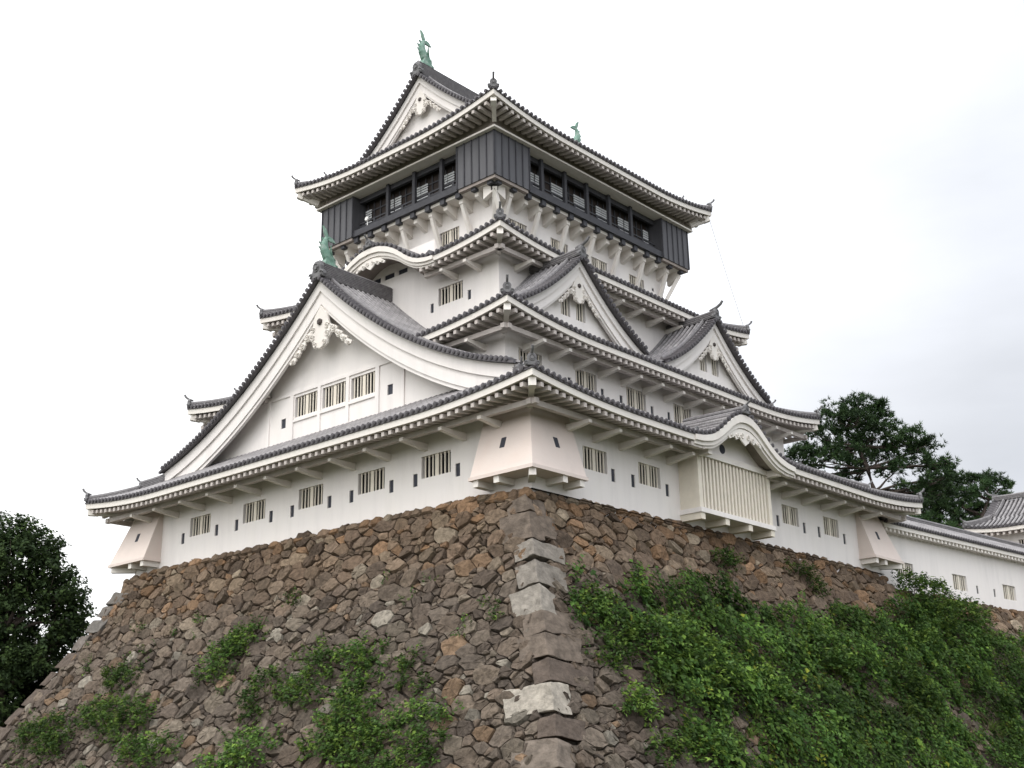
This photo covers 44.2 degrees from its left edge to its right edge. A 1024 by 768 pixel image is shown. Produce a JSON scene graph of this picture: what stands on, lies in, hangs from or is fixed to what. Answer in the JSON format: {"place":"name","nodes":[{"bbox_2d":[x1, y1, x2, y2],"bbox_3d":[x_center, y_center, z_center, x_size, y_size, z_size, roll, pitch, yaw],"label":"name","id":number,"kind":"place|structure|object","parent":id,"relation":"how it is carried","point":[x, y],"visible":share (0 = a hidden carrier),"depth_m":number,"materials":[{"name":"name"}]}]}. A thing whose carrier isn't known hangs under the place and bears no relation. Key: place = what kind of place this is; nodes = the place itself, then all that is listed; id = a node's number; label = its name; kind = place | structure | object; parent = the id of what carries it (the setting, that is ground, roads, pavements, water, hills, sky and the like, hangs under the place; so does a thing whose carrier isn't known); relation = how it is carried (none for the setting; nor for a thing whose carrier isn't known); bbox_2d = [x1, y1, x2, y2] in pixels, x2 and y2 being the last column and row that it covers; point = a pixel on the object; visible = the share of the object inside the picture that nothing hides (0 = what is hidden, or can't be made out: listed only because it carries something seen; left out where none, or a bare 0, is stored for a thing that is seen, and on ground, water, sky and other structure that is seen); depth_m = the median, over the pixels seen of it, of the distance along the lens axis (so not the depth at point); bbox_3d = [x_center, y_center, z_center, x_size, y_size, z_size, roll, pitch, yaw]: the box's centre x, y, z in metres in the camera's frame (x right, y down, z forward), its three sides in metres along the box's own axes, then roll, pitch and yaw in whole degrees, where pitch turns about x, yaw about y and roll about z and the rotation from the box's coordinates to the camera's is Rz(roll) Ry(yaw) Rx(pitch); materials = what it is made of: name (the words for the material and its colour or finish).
{"place":"outdoors","nodes":[
{"label":"outdoors","id":0,"kind":"place"},
{"bbox_2d":[0,0,1023,703],"label":"sky","id":1,"kind":"structure","parent":0,"point":[861,162],"materials":[{"name":"white"}]},
{"label":"ground","id":2,"kind":"structure","parent":0,"visible":0},
{"bbox_2d":[4,634,87,727],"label":"broadleaf tree","id":3,"kind":"object","parent":2,"relation":"on","point":[28,690],"visible":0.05,"depth_m":75.45,"materials":[{"name":"green plant"}]},
{"bbox_2d":[0,510,97,727],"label":"broadleaf tree","id":4,"kind":"object","parent":2,"relation":"on","point":[68,626],"visible":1,"depth_m":74.51,"materials":[{"name":"green plant"}]},
{"bbox_2d":[0,487,1022,767],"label":"castle stone wall","id":5,"kind":"structure","parent":2,"relation":"on","point":[528,681],"depth_m":50.42,"materials":[{"name":"stone"}]},
{"bbox_2d":[7,703,82,765],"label":"shrub","id":6,"kind":"object","parent":5,"relation":"attached to","point":[48,738],"visible":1,"depth_m":59.00,"materials":[{"name":"green plant"}]},
{"bbox_2d":[69,687,160,745],"bbox_3d":[-18.124,15.073,56.745,7.512,2.962,2.213,-17,-24,39],"label":"shrub","id":7,"kind":"object","parent":5,"relation":"attached to","point":[103,704],"visible":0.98,"depth_m":56.25,"materials":[{"name":"green plant"}]},
{"bbox_2d":[99,660,142,695],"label":"shrub","id":8,"kind":"object","parent":5,"relation":"attached to","point":[126,670],"visible":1,"depth_m":59.08,"materials":[{"name":"green plant"}]},
{"bbox_2d":[111,725,183,767],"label":"shrub","id":9,"kind":"object","parent":5,"relation":"attached to","point":[148,753],"visible":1,"depth_m":52.29,"materials":[{"name":"green plant"}]},
{"bbox_2d":[190,626,250,681],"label":"shrub","id":10,"kind":"object","parent":5,"relation":"attached to","point":[230,648],"visible":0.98,"depth_m":54.27,"materials":[{"name":"green plant"}]},
{"bbox_2d":[192,722,283,767],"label":"shrub","id":11,"kind":"object","parent":5,"relation":"attached to","point":[231,746],"visible":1,"depth_m":47.80,"materials":[{"name":"green plant"}]},
{"bbox_2d":[217,614,270,657],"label":"shrub","id":12,"kind":"object","parent":5,"relation":"attached to","point":[250,630],"visible":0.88,"depth_m":54.58,"materials":[{"name":"green plant"}]},
{"bbox_2d":[4,569,504,767],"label":"wall vegetation","id":13,"kind":"object","parent":5,"relation":"attached to","point":[295,653],"visible":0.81,"depth_m":50.85,"materials":[{"name":"green plant"}]},
{"bbox_2d":[234,663,288,723],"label":"shrub","id":14,"kind":"object","parent":5,"relation":"attached to","point":[266,673],"visible":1,"depth_m":50.28,"materials":[{"name":"green plant"}]},
{"bbox_2d":[281,585,301,606],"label":"shrub","id":15,"kind":"object","parent":5,"relation":"attached to","point":[295,600],"visible":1,"depth_m":54.37,"materials":[{"name":"green plant"}]},
{"bbox_2d":[273,636,341,712],"bbox_3d":[-7.921,11.269,49.011,3.207,3.072,2.102,-17,-24,39],"label":"shrub","id":16,"kind":"object","parent":5,"relation":"attached to","point":[294,680],"visible":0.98,"depth_m":48.90,"materials":[{"name":"green plant"}]},
{"bbox_2d":[294,676,398,765],"bbox_3d":[-6.066,12.130,45.238,5.046,3.349,2.384,-17,-24,39],"label":"shrub","id":17,"kind":"object","parent":5,"relation":"attached to","point":[334,737],"visible":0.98,"depth_m":44.94,"materials":[{"name":"green plant"}]},
{"bbox_2d":[321,630,388,711],"bbox_3d":[-5.853,10.867,47.658,3.517,3.363,2.319,-45,-47,65],"label":"shrub","id":18,"kind":"object","parent":5,"relation":"attached to","point":[351,651],"visible":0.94,"depth_m":47.41,"materials":[{"name":"green plant"}]},
{"bbox_2d":[329,731,405,767],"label":"shrub","id":19,"kind":"object","parent":5,"relation":"attached to","point":[363,757],"visible":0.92,"depth_m":43.02,"materials":[{"name":"green plant"}]},
{"bbox_2d":[364,705,452,767],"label":"shrub","id":20,"kind":"object","parent":5,"relation":"attached to","point":[415,741],"visible":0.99,"depth_m":41.67,"materials":[{"name":"green plant"}]},
{"bbox_2d":[387,639,433,694],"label":"shrub","id":21,"kind":"object","parent":5,"relation":"attached to","point":[404,665],"visible":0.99,"depth_m":45.26,"materials":[{"name":"green plant"}]},
{"bbox_2d":[360,691,465,748],"bbox_3d":[-3.484,11.491,43.123,4.898,2.010,1.430,-17,-24,39],"label":"shrub","id":22,"kind":"object","parent":5,"relation":"attached to","point":[392,723],"visible":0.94,"depth_m":43.23,"materials":[{"name":"green plant"}]},
{"bbox_2d":[82,30,924,575],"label":"castle keep","id":23,"kind":"structure","parent":5,"relation":"on","point":[482,306],"depth_m":62.37,"materials":[{"name":"white paint"}]},
{"bbox_2d":[192,514,210,535],"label":"window","id":24,"kind":"structure","parent":23,"relation":"in","point":[202,524],"depth_m":63.89,"materials":[{"name":"white wood"}]},
{"bbox_2d":[245,499,265,522],"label":"window","id":25,"kind":"structure","parent":23,"relation":"in","point":[256,511],"depth_m":61.07,"materials":[{"name":"beige wood"}]},
{"bbox_2d":[297,391,316,416],"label":"window","id":26,"kind":"structure","parent":23,"relation":"in","point":[308,404],"depth_m":62.75,"materials":[{"name":"beige wood"}]},
{"bbox_2d":[301,484,322,508],"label":"window","id":27,"kind":"structure","parent":23,"relation":"in","point":[313,496],"depth_m":58.36,"materials":[{"name":"beige wood"}]},
{"bbox_2d":[325,382,345,407],"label":"window","id":28,"kind":"structure","parent":23,"relation":"in","point":[334,395],"depth_m":61.40,"materials":[{"name":"beige wood"}]},
{"bbox_2d":[354,371,374,398],"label":"window","id":29,"kind":"structure","parent":23,"relation":"in","point":[364,385],"depth_m":60.04,"materials":[{"name":"beige wood"}]},
{"bbox_2d":[361,468,384,493],"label":"window","id":30,"kind":"structure","parent":23,"relation":"in","point":[373,481],"depth_m":55.73,"materials":[{"name":"beige wood"}]},
{"bbox_2d":[425,450,450,477],"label":"window","id":31,"kind":"structure","parent":23,"relation":"in","point":[438,464],"depth_m":53.16,"materials":[{"name":"beige wood"}]},
{"bbox_2d":[442,227,458,246],"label":"window","id":32,"kind":"structure","parent":23,"relation":"in","point":[451,236],"depth_m":67.01,"materials":[{"name":"white wood"}]},
{"bbox_2d":[441,281,462,304],"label":"window","id":33,"kind":"structure","parent":23,"relation":"in","point":[455,292],"depth_m":62.83,"materials":[{"name":"white wood"}]},
{"bbox_2d":[509,219,524,231],"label":"window","id":34,"kind":"structure","parent":23,"relation":"in","point":[516,223],"depth_m":66.36,"materials":[{"name":"white wood"}]},
{"bbox_2d":[519,348,538,361],"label":"window","id":35,"kind":"structure","parent":23,"relation":"in","point":[521,354],"depth_m":56.83,"materials":[{"name":"white wood"}]},
{"bbox_2d":[551,238,565,252],"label":"window","id":36,"kind":"structure","parent":23,"relation":"in","point":[553,244],"depth_m":68.52,"materials":[{"name":"white wood"}]},
{"bbox_2d":[561,294,567,315],"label":"window","id":37,"kind":"structure","parent":23,"relation":"in","point":[564,307],"depth_m":59.95,"materials":[{"name":"white wood"}]},
{"bbox_2d":[576,303,582,321],"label":"window","id":38,"kind":"structure","parent":23,"relation":"in","point":[579,311],"depth_m":60.76,"materials":[{"name":"white wood"}]},
{"bbox_2d":[575,370,593,390],"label":"window","id":39,"kind":"structure","parent":23,"relation":"in","point":[583,379],"depth_m":59.80,"materials":[{"name":"beige wood"}]},
{"bbox_2d":[583,446,604,473],"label":"window","id":40,"kind":"structure","parent":23,"relation":"in","point":[592,460],"depth_m":52.66,"materials":[{"name":"beige wood"}]},
{"bbox_2d":[591,257,604,270],"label":"window","id":41,"kind":"structure","parent":23,"relation":"in","point":[595,263],"depth_m":71.03,"materials":[{"name":"white wood"}]},
{"bbox_2d":[626,387,643,409],"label":"window","id":42,"kind":"structure","parent":23,"relation":"in","point":[633,398],"depth_m":62.59,"materials":[{"name":"beige wood"}]},
{"bbox_2d":[629,275,641,287],"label":"window","id":43,"kind":"structure","parent":23,"relation":"in","point":[632,280],"depth_m":73.50,"materials":[{"name":"white wood"}]},
{"bbox_2d":[638,462,657,487],"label":"window","id":44,"kind":"structure","parent":23,"relation":"in","point":[646,474],"depth_m":55.35,"materials":[{"name":"beige wood"}]},
{"bbox_2d":[673,404,688,422],"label":"window","id":45,"kind":"structure","parent":23,"relation":"in","point":[680,414],"depth_m":65.36,"materials":[{"name":"beige wood"}]},
{"bbox_2d":[699,353,704,371],"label":"window","id":46,"kind":"structure","parent":23,"relation":"in","point":[702,363],"depth_m":68.08,"materials":[{"name":"white wood"}]},
{"bbox_2d":[711,359,716,375],"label":"window","id":47,"kind":"structure","parent":23,"relation":"in","point":[713,367],"depth_m":68.92,"materials":[{"name":"white wood"}]},
{"bbox_2d":[676,448,780,539],"bbox_3d":[10.178,5.153,58.463,1.800,3.200,6.340,-17,-24,39],"label":"lattice bay window","id":48,"kind":"structure","parent":23,"relation":"in","point":[716,490],"depth_m":57.76,"materials":[{"name":"white paint"}]},
{"bbox_2d":[781,504,796,525],"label":"window","id":49,"kind":"structure","parent":23,"relation":"in","point":[787,513],"depth_m":63.88,"materials":[{"name":"white wood"}]},
{"bbox_2d":[823,517,836,536],"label":"window","id":50,"kind":"structure","parent":23,"relation":"in","point":[828,523],"depth_m":66.84,"materials":[{"name":"white wood"}]},
{"bbox_2d":[563,579,652,650],"bbox_3d":[3.526,8.363,45.662,2.155,2.768,3.900,-17,-24,39],"label":"shrub","id":51,"kind":"object","parent":5,"relation":"attached to","point":[601,597],"visible":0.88,"depth_m":45.50,"materials":[{"name":"green plant"}]},
{"bbox_2d":[591,626,641,676],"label":"shrub","id":52,"kind":"object","parent":5,"relation":"attached to","point":[618,652],"visible":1,"depth_m":44.01,"materials":[{"name":"green plant"}]},
{"bbox_2d":[612,677,664,731],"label":"shrub","id":53,"kind":"object","parent":5,"relation":"attached to","point":[647,699],"visible":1,"depth_m":42.46,"materials":[{"name":"green plant"}]},
{"bbox_2d":[644,723,702,767],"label":"shrub","id":54,"kind":"object","parent":5,"relation":"attached to","point":[673,742],"visible":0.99,"depth_m":41.88,"materials":[{"name":"green plant"}]},
{"bbox_2d":[625,604,748,701],"bbox_3d":[6.665,9.991,46.907,3.183,3.748,6.046,-17,-24,39],"label":"shrub","id":55,"kind":"object","parent":5,"relation":"attached to","point":[709,647],"visible":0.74,"depth_m":46.54,"materials":[{"name":"green plant"}]},
{"bbox_2d":[674,715,748,767],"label":"shrub","id":56,"kind":"object","parent":5,"relation":"attached to","point":[718,732],"visible":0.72,"depth_m":43.49,"materials":[{"name":"green plant"}]},
{"bbox_2d":[709,544,746,572],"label":"shrub","id":57,"kind":"object","parent":5,"relation":"attached to","point":[731,560],"visible":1,"depth_m":56.40,"materials":[{"name":"green plant"}]},
{"bbox_2d":[739,656,816,719],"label":"shrub","id":58,"kind":"object","parent":5,"relation":"attached to","point":[784,693],"visible":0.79,"depth_m":49.83,"materials":[{"name":"green plant"}]},
{"bbox_2d":[566,554,1023,767],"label":"vine cover","id":59,"kind":"object","parent":5,"relation":"attached to","point":[851,739],"visible":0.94,"depth_m":53.32,"materials":[{"name":"green plant"}]},
{"bbox_2d":[780,556,832,598],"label":"shrub","id":60,"kind":"object","parent":5,"relation":"attached to","point":[807,572],"visible":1,"depth_m":61.61,"materials":[{"name":"green plant"}]},
{"bbox_2d":[785,620,870,685],"bbox_3d":[14.176,11.980,56.165,2.440,2.914,5.170,-17,-24,39],"label":"shrub","id":61,"kind":"object","parent":5,"relation":"attached to","point":[839,654],"visible":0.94,"depth_m":55.78,"materials":[{"name":"green plant"}]},
{"bbox_2d":[877,649,949,713],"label":"shrub","id":62,"kind":"object","parent":5,"relation":"attached to","point":[920,690],"visible":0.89,"depth_m":59.61,"materials":[{"name":"green plant"}]},
{"bbox_2d":[897,617,949,660],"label":"shrub","id":63,"kind":"object","parent":5,"relation":"attached to","point":[926,630],"visible":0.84,"depth_m":65.52,"materials":[{"name":"green plant"}]},
{"bbox_2d":[884,584,1023,763],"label":"stone wall","id":64,"kind":"structure","parent":2,"relation":"on","point":[1006,620],"depth_m":74.83,"materials":[{"name":"brown stone"}]},
{"bbox_2d":[890,567,999,647],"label":"shrub","id":65,"kind":"object","parent":64,"relation":"attached to","point":[951,612],"visible":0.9,"depth_m":70.50,"materials":[{"name":"green plant"}]},
{"bbox_2d":[959,492,1023,543],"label":"corner turret","id":66,"kind":"object","parent":2,"relation":"on","point":[1003,517],"visible":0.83,"depth_m":93.00,"materials":[{"name":"grey tile"}]},
{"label":"bailey ground","id":67,"kind":"structure","parent":0,"visible":0},
{"bbox_2d":[784,390,961,507],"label":"pine tree","id":68,"kind":"object","parent":67,"relation":"on","point":[865,419],"visible":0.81,"depth_m":83.59,"materials":[{"name":"green plant"}]},
{"bbox_2d":[878,515,1023,610],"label":"connecting wall","id":69,"kind":"structure","parent":67,"relation":"on","point":[987,570],"depth_m":77.39,"materials":[{"name":"white paint"}]},
{"bbox_2d":[898,563,911,578],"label":"window","id":70,"kind":"structure","parent":69,"relation":"in","point":[904,566],"depth_m":72.95,"materials":[{"name":"white wood"}]},
{"bbox_2d":[952,574,965,590],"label":"window","id":71,"kind":"structure","parent":69,"relation":"in","point":[958,581],"depth_m":76.80,"materials":[{"name":"white wood"}]},
{"bbox_2d":[1002,585,1014,600],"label":"window","id":72,"kind":"structure","parent":69,"relation":"in","point":[1007,590],"depth_m":80.87,"materials":[{"name":"white wood"}]},
{"bbox_2d":[908,467,1015,528],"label":"pine tree","id":73,"kind":"object","parent":67,"relation":"on","point":[970,493],"visible":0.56,"depth_m":106.73,"materials":[{"name":"green plant"}]}
]}

